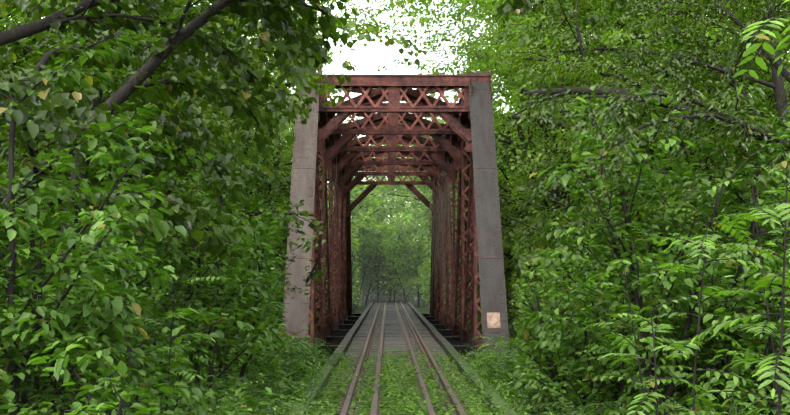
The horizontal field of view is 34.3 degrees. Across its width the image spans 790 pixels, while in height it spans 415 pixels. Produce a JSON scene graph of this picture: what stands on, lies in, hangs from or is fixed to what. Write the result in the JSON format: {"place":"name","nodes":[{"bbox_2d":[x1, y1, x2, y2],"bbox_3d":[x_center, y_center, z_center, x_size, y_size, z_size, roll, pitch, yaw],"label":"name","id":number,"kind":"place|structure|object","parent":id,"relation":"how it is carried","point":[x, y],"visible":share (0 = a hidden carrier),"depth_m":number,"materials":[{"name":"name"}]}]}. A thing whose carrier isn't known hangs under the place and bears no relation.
{"place":"outdoors","nodes":[
{"label":"outdoors","id":0,"kind":"place"},
{"bbox_2d":[319,141,455,306],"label":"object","id":1,"kind":"object","parent":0,"point":[436,220],"visible":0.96,"depth_m":56.60,"materials":[{"name":"brown metal"}]},
{"bbox_2d":[287,309,488,363],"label":"bridge floor system","id":2,"kind":"object","parent":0,"point":[336,337],"visible":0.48,"depth_m":45.23,"materials":[{"name":"black metal"}]},
{"bbox_2d":[308,86,482,351],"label":"bridge lacing","id":3,"kind":"object","parent":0,"point":[404,158],"visible":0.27,"depth_m":45.25,"materials":[{"name":"metal"}]},
{"bbox_2d":[284,71,507,348],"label":"bridge rivets","id":4,"kind":"object","parent":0,"point":[477,219],"visible":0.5,"depth_m":35.55,"materials":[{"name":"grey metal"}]},
{"bbox_2d":[336,88,459,306],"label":"haze","id":5,"kind":"object","parent":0,"point":[397,238],"depth_m":109.89,"materials":[{"name":"green"}]},
{"bbox_2d":[11,0,789,240],"label":"sky","id":6,"kind":"structure","parent":0,"point":[367,61],"materials":[{"name":"white"}]},
{"bbox_2d":[284,292,555,413],"bbox_3d":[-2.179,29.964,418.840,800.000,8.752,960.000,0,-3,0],"label":"ground","id":7,"kind":"structure","parent":0,"point":[420,309],"depth_m":97.37,"materials":[{"name":"soil"}]},
{"bbox_2d":[0,28,789,414],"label":"shrub","id":8,"kind":"object","parent":7,"relation":"on","point":[554,338],"depth_m":14.98,"materials":[{"name":"green plant"}]},
{"bbox_2d":[0,0,789,321],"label":"trees","id":9,"kind":"object","parent":7,"relation":"on","point":[206,66],"depth_m":18.54,"materials":[{"name":"green plant"}]},
{"bbox_2d":[0,0,789,357],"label":"trees","id":10,"kind":"object","parent":7,"relation":"on","point":[484,60],"depth_m":43.29,"materials":[{"name":"green plant"}]},
{"bbox_2d":[0,0,789,414],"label":"compound sapling","id":11,"kind":"object","parent":7,"relation":"on","point":[762,282],"depth_m":11.34,"materials":[{"name":"green plant"}]},
{"bbox_2d":[0,3,789,332],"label":"trees","id":12,"kind":"object","parent":7,"relation":"on","point":[371,201],"depth_m":94.46,"materials":[{"name":"green plant"}]},
{"bbox_2d":[298,74,491,352],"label":"bridge truss members","id":13,"kind":"object","parent":7,"relation":"on","point":[455,131],"visible":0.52,"depth_m":46.16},
{"bbox_2d":[282,72,351,354],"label":"bridge end post cover plates","id":14,"kind":"object","parent":13,"relation":"attached to","point":[295,315],"visible":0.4,"depth_m":35.68,"materials":[{"name":"grey metal"}]},
{"bbox_2d":[430,72,508,356],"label":"bridge end post cover plates","id":15,"kind":"object","parent":13,"relation":"attached to","point":[492,288],"visible":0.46,"depth_m":35.69,"materials":[{"name":"grey metal"}]},
{"bbox_2d":[487,313,500,327],"bbox_3d":[2.574,2.942,33.383,0.340,0.393,0.288,0,-3,0],"label":"bridge post paint patch","id":16,"kind":"object","parent":15,"relation":"attached to","point":[493,320],"visible":1,"depth_m":33.37,"materials":[{"name":"beige paint"}]},
{"bbox_2d":[310,296,492,414],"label":"railroad ties","id":17,"kind":"object","parent":7,"relation":"on","point":[393,339],"visible":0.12,"depth_m":31.82,"materials":[{"name":"grey wood"}]},
{"bbox_2d":[337,294,465,414],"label":"track rails","id":18,"kind":"object","parent":17,"relation":"on","point":[367,346],"visible":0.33,"depth_m":25.05,"materials":[{"name":"metal"}]},
{"bbox_2d":[288,296,517,414],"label":"guard timbers","id":19,"kind":"object","parent":17,"relation":"on","point":[436,335],"visible":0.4,"depth_m":25.38,"materials":[{"name":"grey wood"}]},
{"bbox_2d":[17,184,789,344],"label":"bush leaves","id":20,"kind":"object","parent":7,"relation":"on","point":[413,249],"depth_m":101.32,"materials":[{"name":"green plant"}]},
{"bbox_2d":[58,320,788,414],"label":"grass","id":21,"kind":"structure","parent":7,"relation":"on","point":[393,393],"depth_m":19.49,"materials":[{"name":"green plant"}]},
{"bbox_2d":[83,335,787,414],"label":"fern","id":22,"kind":"object","parent":7,"relation":"on","point":[496,344],"depth_m":18.37,"materials":[{"name":"green plant"}]}
]}

